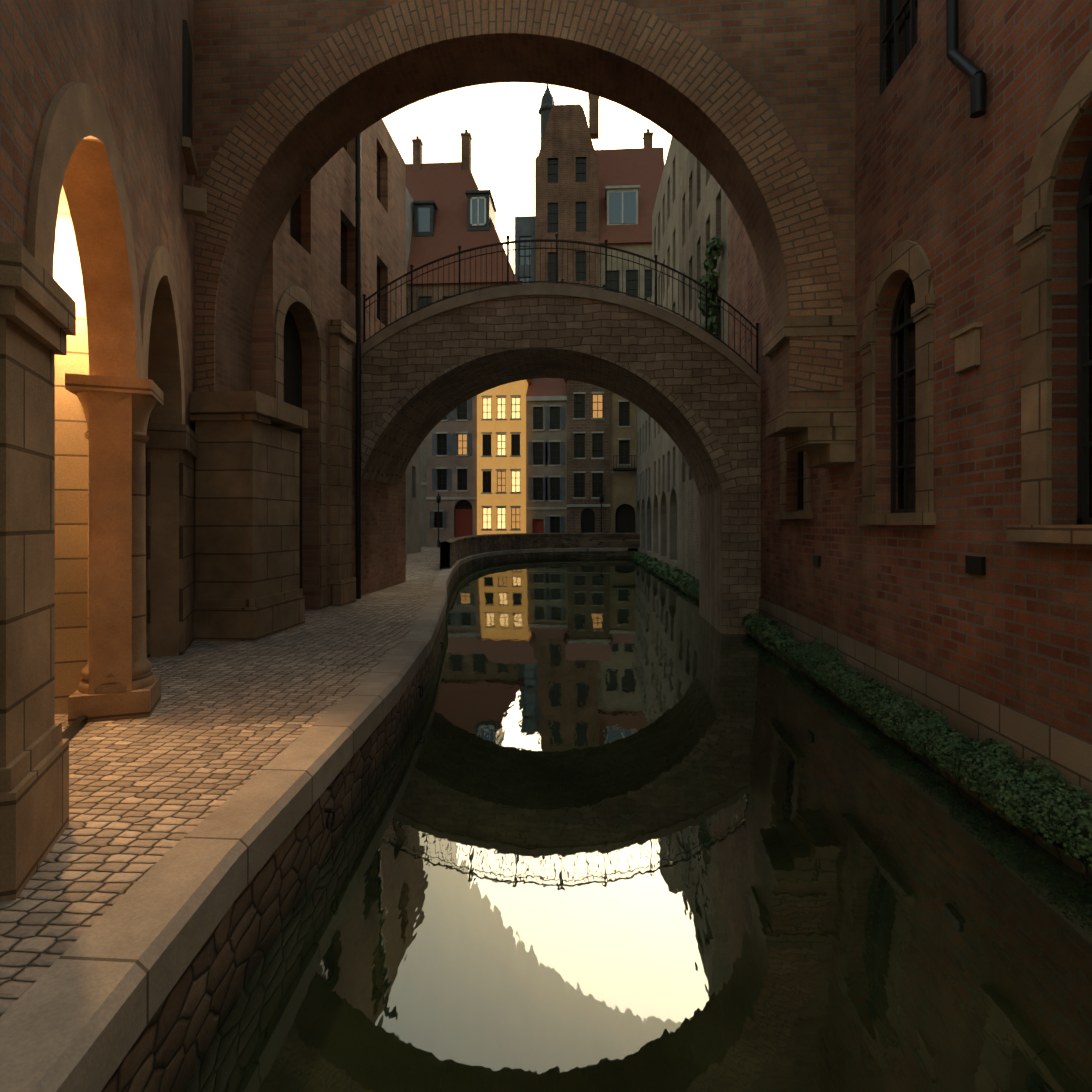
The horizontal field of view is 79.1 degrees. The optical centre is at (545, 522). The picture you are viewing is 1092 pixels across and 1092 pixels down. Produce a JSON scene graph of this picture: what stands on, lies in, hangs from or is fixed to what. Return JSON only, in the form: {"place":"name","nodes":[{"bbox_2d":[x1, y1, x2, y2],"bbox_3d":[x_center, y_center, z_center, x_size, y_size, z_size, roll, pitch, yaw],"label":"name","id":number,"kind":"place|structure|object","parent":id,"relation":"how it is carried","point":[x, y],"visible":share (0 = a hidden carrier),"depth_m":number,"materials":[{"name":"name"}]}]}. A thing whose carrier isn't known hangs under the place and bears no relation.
{"place":"outdoors","nodes":[
{"label":"outdoors","id":0,"kind":"place"},
{"bbox_2d":[62,716,86,740],"bbox_3d":[-4.003,-0.046,5.219,0.065,3.970,2.610,0,0,-22],"label":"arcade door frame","id":1,"kind":"object","parent":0,"point":[74,728],"visible":0.22,"depth_m":6.07,"materials":[{"name":"brown stone"}]},
{"bbox_2d":[0,0,194,694],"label":"arcade wall","id":2,"kind":"structure","parent":0,"point":[123,58],"depth_m":6.50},
{"bbox_2d":[0,241,196,901],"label":"stone pillars","id":3,"kind":"structure","parent":2,"relation":"attached to","point":[37,314],"depth_m":3.79,"materials":[{"name":"brown stone"}]},
{"bbox_2d":[76,391,156,693],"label":"arcade column","id":4,"kind":"structure","parent":3,"relation":"on","point":[143,676],"depth_m":6.71,"materials":[{"name":"beige stone"}]},
{"bbox_2d":[27,81,184,423],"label":"arcade arch bands","id":5,"kind":"object","parent":2,"relation":"attached to","point":[76,113],"visible":0.9,"depth_m":5.08,"materials":[{"name":"beige stone"}]},
{"bbox_2d":[182,19,192,145],"bbox_3d":[-5.581,-6.681,10.297,0.058,1.800,0.700,0,0,-22],"label":"arcade shutter","id":6,"kind":"object","parent":2,"relation":"attached to","point":[187,91],"visible":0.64,"depth_m":10.06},
{"bbox_2d":[182,136,206,216],"bbox_3d":[-5.469,-5.281,10.342,0.298,1.000,0.860,0,0,-22],"label":"stone corbel","id":7,"kind":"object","parent":2,"relation":"attached to","point":[194,200],"depth_m":10.13,"materials":[{"name":"brown stone"}]},
{"bbox_2d":[0,547,449,1016],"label":"walkway cobbles","id":8,"kind":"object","parent":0,"point":[221,724],"depth_m":5.70,"materials":[{"name":"beige stone"}]},
{"bbox_2d":[53,186,88,713],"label":"wall","id":9,"kind":"structure","parent":8,"relation":"on","point":[71,532],"depth_m":6.73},
{"bbox_2d":[251,119,405,609],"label":"wall","id":10,"kind":"structure","parent":8,"relation":"on","point":[312,252],"depth_m":15.60,"materials":[{"name":"brick"}]},
{"bbox_2d":[274,286,355,609],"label":"wall trim","id":11,"kind":"structure","parent":10,"relation":"attached to","point":[342,586],"depth_m":15.32,"materials":[{"name":"stone"}]},
{"bbox_2d":[355,133,361,598],"bbox_3d":[-4.776,-4.871,16.819,0.162,13.620,0.170,0,0,4],"label":"drain pipe","id":12,"kind":"object","parent":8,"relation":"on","point":[358,371],"visible":0.92,"depth_m":16.76,"materials":[{"name":"grey metal"}]},
{"bbox_2d":[455,509,543,536],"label":"doors","id":13,"kind":"structure","parent":8,"relation":"on","point":[463,522],"depth_m":52.92,"materials":[{"name":"red wood"}]},
{"bbox_2d":[148,315,856,641],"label":"arch imposts","id":14,"kind":"object","parent":8,"relation":"on","point":[247,524],"visible":0.83,"depth_m":10.90,"materials":[{"name":"stone"}]},
{"bbox_2d":[477,380,527,534],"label":"golden house","id":15,"kind":"structure","parent":8,"relation":"on","point":[507,463],"depth_m":52.16,"materials":[{"name":"paint"}]},
{"bbox_2d":[481,395,520,530],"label":"building trim","id":16,"kind":"structure","parent":15,"relation":"attached to","point":[501,469],"depth_m":52.03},
{"bbox_2d":[483,397,519,528],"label":"window frames","id":17,"kind":"structure","parent":15,"relation":"attached to","point":[501,448],"depth_m":52.27,"materials":[{"name":"wood"}]},
{"bbox_2d":[436,492,603,546],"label":"street lamps","id":18,"kind":"object","parent":8,"relation":"on","point":[601,498],"visible":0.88,"depth_m":51.56,"materials":[{"name":"grey metal"}]},
{"bbox_2d":[439,533,639,568],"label":"parapet wall","id":19,"kind":"structure","parent":8,"relation":"on","point":[453,551],"depth_m":47.51,"materials":[{"name":"stone"}]},
{"bbox_2d":[526,401,566,532],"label":"beige house","id":20,"kind":"structure","parent":8,"relation":"on","point":[546,435],"depth_m":52.50,"materials":[{"name":"paint"}]},
{"bbox_2d":[528,406,564,532],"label":"beige house shutters","id":21,"kind":"object","parent":20,"relation":"attached to","point":[546,461],"visible":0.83,"depth_m":52.34,"materials":[{"name":"wood"}]},
{"bbox_2d":[526,378,566,395],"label":"roof","id":22,"kind":"structure","parent":20,"relation":"on","point":[547,386],"depth_m":53.58,"materials":[{"name":"red tile"}]},
{"bbox_2d":[526,396,566,515],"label":"beige house trim","id":23,"kind":"structure","parent":20,"relation":"attached to","point":[546,398],"depth_m":52.28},
{"bbox_2d":[533,407,559,532],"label":"window frames","id":24,"kind":"structure","parent":20,"relation":"attached to","point":[555,457],"depth_m":52.57,"materials":[{"name":"brown wood"}]},
{"bbox_2d":[567,379,609,532],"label":"brick house","id":25,"kind":"structure","parent":8,"relation":"on","point":[583,519],"depth_m":51.85,"materials":[{"name":"brown brick"}]},
{"bbox_2d":[574,394,602,496],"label":"window frames","id":26,"kind":"structure","parent":25,"relation":"in","point":[597,449],"depth_m":51.92,"materials":[{"name":"wood"}]},
{"bbox_2d":[567,392,609,506],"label":"house brick trim","id":27,"kind":"structure","parent":25,"relation":"attached to","point":[587,505],"depth_m":51.71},
{"bbox_2d":[610,392,635,532],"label":"arcaded house","id":28,"kind":"structure","parent":8,"relation":"on","point":[622,503],"depth_m":51.95,"materials":[{"name":"paint"}]},
{"bbox_2d":[610,391,635,473],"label":"arcaded house trim","id":29,"kind":"structure","parent":28,"relation":"attached to","point":[622,472],"depth_m":51.81,"materials":[{"name":"grey stone"}]},
{"bbox_2d":[619,402,629,463],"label":"windows","id":30,"kind":"structure","parent":28,"relation":"in","point":[624,418],"depth_m":52.05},
{"bbox_2d":[613,455,636,470],"bbox_3d":[6.623,-4.631,51.458,2.810,1.100,0.810,0,0,4],"label":"balcony railing","id":31,"kind":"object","parent":28,"relation":"attached to","point":[624,469],"depth_m":51.11,"materials":[{"name":"grey metal"}]},
{"bbox_2d":[101,551,623,1091],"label":"quay wall","id":32,"kind":"structure","parent":0,"point":[169,1047],"depth_m":4.23,"materials":[{"name":"brown stone"}]},
{"bbox_2d":[0,548,637,1091],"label":"kerb","id":33,"kind":"structure","parent":32,"relation":"on","point":[78,1014],"depth_m":3.33,"materials":[{"name":"stone"}]},
{"bbox_2d":[324,642,443,829],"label":"mooring rings","id":34,"kind":"object","parent":32,"relation":"attached to","point":[329,810],"visible":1,"depth_m":5.34,"materials":[{"name":"grey metal"}]},
{"bbox_2d":[406,469,406,560],"bbox_3d":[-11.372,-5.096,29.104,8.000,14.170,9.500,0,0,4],"label":"drainpipe","id":35,"kind":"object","parent":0,"point":[406,514],"depth_m":33.46,"materials":[{"name":"black metal"}]},
{"bbox_2d":[407,444,420,553],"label":"bank house","id":36,"kind":"structure","parent":0,"point":[414,505],"depth_m":42.31,"materials":[{"name":"grey paint"}]},
{"bbox_2d":[421,436,426,546],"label":"grey house","id":37,"kind":"structure","parent":0,"point":[423,494],"depth_m":53.41,"materials":[{"name":"paint"}]},
{"bbox_2d":[427,395,476,546],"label":"facade","id":38,"kind":"structure","parent":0,"point":[451,461],"depth_m":52.69,"materials":[{"name":"paint"}]},
{"bbox_2d":[434,404,466,527],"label":"window frames","id":39,"kind":"structure","parent":38,"relation":"attached to","point":[442,448],"depth_m":52.85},
{"bbox_2d":[430,398,471,527],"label":"pink house shutters","id":40,"kind":"object","parent":38,"relation":"attached to","point":[454,442],"visible":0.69,"depth_m":52.59,"materials":[{"name":"wood"}]},
{"bbox_2d":[426,419,476,528],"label":"pink house trim","id":41,"kind":"structure","parent":38,"relation":"attached to","point":[449,498],"depth_m":52.55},
{"bbox_2d":[382,82,671,273],"label":"sky","id":42,"kind":"structure","parent":0,"point":[502,120],"materials":[{"name":"white"}]},
{"bbox_2d":[595,147,664,244],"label":"roof","id":43,"kind":"object","parent":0,"point":[643,168],"depth_m":84.13,"materials":[{"name":"red tile"}]},
{"bbox_2d":[605,185,639,224],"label":"dormer window","id":44,"kind":"structure","parent":43,"relation":"on","point":[622,204],"depth_m":80.81,"materials":[{"name":"glass"}]},
{"bbox_2d":[643,129,652,147],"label":"chimney","id":45,"kind":"object","parent":43,"relation":"on","point":[648,138],"visible":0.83,"depth_m":87.21,"materials":[{"name":"brown brick"}]},
{"bbox_2d":[184,560,1091,1091],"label":"canal water","id":46,"kind":"structure","parent":0,"point":[624,826],"depth_m":4.93,"materials":[{"name":"green liquid"}]},
{"bbox_2d":[406,188,413,272],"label":"white gable house","id":47,"kind":"structure","parent":46,"relation":"in","point":[409,215],"depth_m":82.27,"materials":[{"name":"paint"}]},
{"bbox_2d":[407,283,514,313],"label":"building","id":48,"kind":"structure","parent":46,"relation":"on","point":[433,292],"depth_m":81.15,"materials":[{"name":"beige"}]},
{"bbox_2d":[412,136,422,170],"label":"chimney","id":49,"kind":"object","parent":48,"relation":"on","point":[417,151],"visible":0.9,"depth_m":87.91,"materials":[{"name":"brown brick"}]},
{"bbox_2d":[412,200,437,236],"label":"dormer window","id":50,"kind":"structure","parent":48,"relation":"on","point":[424,217],"depth_m":83.44,"materials":[{"name":"metal"}]},
{"bbox_2d":[407,296,455,306],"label":"window frames","id":51,"kind":"structure","parent":48,"relation":"attached to","point":[428,297],"depth_m":81.37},
{"bbox_2d":[406,162,518,284],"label":"roof","id":52,"kind":"structure","parent":48,"relation":"on","point":[444,186],"depth_m":83.14,"materials":[{"name":"red tile"}]},
{"bbox_2d":[461,130,471,169],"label":"chimney","id":53,"kind":"object","parent":52,"relation":"on","point":[466,138],"visible":0.92,"depth_m":87.39,"materials":[{"name":"brown brick"}]},
{"bbox_2d":[465,190,496,230],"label":"dormer window","id":54,"kind":"structure","parent":48,"relation":"on","point":[491,209],"depth_m":83.20,"materials":[{"name":"metal"}]},
{"bbox_2d":[470,197,485,225],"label":"window frame","id":55,"kind":"object","parent":54,"relation":"attached to","point":[477,198],"visible":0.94,"depth_m":83.10,"materials":[{"name":"white wood"}]},
{"bbox_2d":[145,0,854,633],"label":"arch wall","id":56,"kind":"structure","parent":46,"relation":"in","point":[791,62],"depth_m":11.36,"materials":[{"name":"brick"}]},
{"bbox_2d":[195,0,842,391],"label":"arch ring","id":57,"kind":"object","parent":56,"relation":"attached to","point":[725,98],"visible":0.81,"depth_m":10.95,"materials":[{"name":"brick"}]},
{"bbox_2d":[515,216,534,283],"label":"building","id":58,"kind":"structure","parent":46,"relation":"in","point":[524,225],"depth_m":81.40,"materials":[{"name":"grey paint"}]},
{"bbox_2d":[519,236,530,283],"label":"window frames","id":59,"kind":"structure","parent":58,"relation":"attached to","point":[525,255],"depth_m":81.53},
{"bbox_2d":[361,295,760,633],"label":"stone bridge","id":60,"kind":"structure","parent":46,"relation":"in","point":[717,393],"depth_m":17.12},
{"bbox_2d":[361,348,743,492],"bbox_3d":[-0.137,-2.666,18.802,10.540,3.670,3.570,0,0,4],"label":"arch ring","id":61,"kind":"object","parent":60,"relation":"attached to","point":[727,474],"visible":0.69,"depth_m":16.80,"materials":[{"name":"stone"}]},
{"bbox_2d":[362,234,758,373],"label":"bridge railings","id":62,"kind":"object","parent":60,"relation":"on","point":[508,242],"visible":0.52,"depth_m":17.14,"materials":[{"name":"black metal"}]},
{"bbox_2d":[361,284,760,388],"bbox_3d":[0.392,-4.755,18.766,10.296,2.772,3.620,0,0,4],"label":"bridge coping","id":63,"kind":"object","parent":60,"relation":"on","point":[735,359],"visible":0.29,"depth_m":16.95,"materials":[{"name":"stone"}]},
{"bbox_2d":[535,156,598,288],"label":"building","id":64,"kind":"structure","parent":46,"relation":"in","point":[567,187],"depth_m":80.06,"materials":[{"name":"brown brick"}]},
{"bbox_2d":[538,84,554,147],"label":"roof turret","id":65,"kind":"object","parent":64,"relation":"on","point":[547,104],"visible":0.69,"depth_m":82.51,"materials":[{"name":"metal"}]},
{"bbox_2d":[535,104,597,158],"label":"tower roof","id":66,"kind":"structure","parent":64,"relation":"on","point":[567,133],"depth_m":80.01,"materials":[{"name":"brown tile"}]},
{"bbox_2d":[588,93,599,138],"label":"chimney","id":67,"kind":"object","parent":66,"relation":"on","point":[593,115],"visible":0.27,"depth_m":80.19,"materials":[{"name":"brown brick"}]},
{"bbox_2d":[548,162,585,272],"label":"brick gable house window frames","id":68,"kind":"structure","parent":64,"relation":"attached to","point":[576,212],"depth_m":80.11,"materials":[{"name":"brown"}]},
{"bbox_2d":[599,244,651,302],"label":"red roof house","id":69,"kind":"structure","parent":46,"relation":"on","point":[644,250],"depth_m":80.07,"materials":[{"name":"paint"}]},
{"bbox_2d":[607,270,651,291],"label":"house window frames","id":70,"kind":"structure","parent":69,"relation":"in","point":[626,279],"depth_m":80.27,"materials":[{"name":"wood"}]},
{"bbox_2d":[624,548,637,559],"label":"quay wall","id":71,"kind":"structure","parent":46,"relation":"in","point":[627,555],"depth_m":50.08,"materials":[{"name":"brown stone"}]},
{"bbox_2d":[636,296,651,556],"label":"row house","id":72,"kind":"structure","parent":46,"relation":"in","point":[644,474],"depth_m":46.18,"materials":[{"name":"grey paint"}]},
{"bbox_2d":[652,137,688,569],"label":"row house","id":73,"kind":"structure","parent":46,"relation":"in","point":[665,449],"depth_m":34.74,"materials":[{"name":"beige paint"}]},
{"bbox_2d":[643,565,698,600],"bbox_3d":[6.167,3.069,35.657,0.340,0.700,30.019,0,0,2],"label":"ledge","id":74,"kind":"object","parent":46,"relation":"in","point":[679,588],"depth_m":28.61,"materials":[{"name":"grey stone"}]},
{"bbox_2d":[679,151,727,578],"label":"row house","id":75,"kind":"structure","parent":46,"relation":"in","point":[703,208],"depth_m":26.55,"materials":[{"name":"brick"}]},
{"bbox_2d":[698,236,722,335],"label":"wall vine leaves","id":76,"kind":"object","parent":75,"relation":"attached to","point":[714,246],"visible":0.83,"depth_m":22.01,"materials":[{"name":"green plant"}]},
{"bbox_2d":[631,550,1091,869],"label":"bank ivy","id":77,"kind":"object","parent":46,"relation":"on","point":[1084,832],"visible":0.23,"depth_m":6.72,"materials":[{"name":"green plant"}]},
{"bbox_2d":[728,0,1091,806],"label":"wall","id":78,"kind":"structure","parent":46,"relation":"in","point":[1000,650],"depth_m":7.65,"materials":[{"name":"brick"}]},
{"bbox_2d":[813,555,985,574],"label":"wall vents","id":79,"kind":"object","parent":78,"relation":"attached to","point":[976,565],"depth_m":7.28,"materials":[{"name":"grey metal"}]},
{"bbox_2d":[775,50,1091,543],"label":"window trim","id":80,"kind":"structure","parent":78,"relation":"attached to","point":[1032,235],"depth_m":6.38,"materials":[{"name":"stone"}]},
{"bbox_2d":[797,0,1091,524],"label":"window frames","id":81,"kind":"structure","parent":78,"relation":"attached to","point":[1083,281],"depth_m":6.09,"materials":[{"name":"grey"}]},
{"bbox_2d":[947,0,985,117],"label":"rain pipe","id":82,"kind":"object","parent":78,"relation":"attached to","point":[967,67],"visible":1,"depth_m":7.26,"materials":[{"name":"grey metal"}]},
{"bbox_2d":[950,322,982,372],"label":"plaque wall","id":83,"kind":"structure","parent":78,"relation":"attached to","point":[967,347],"depth_m":7.38,"materials":[{"name":"stone"}]},
{"bbox_2d":[750,633,1091,882],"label":"ledge","id":84,"kind":"object","parent":46,"relation":"in","point":[1058,852],"depth_m":6.64,"materials":[{"name":"grey stone"}]}
]}

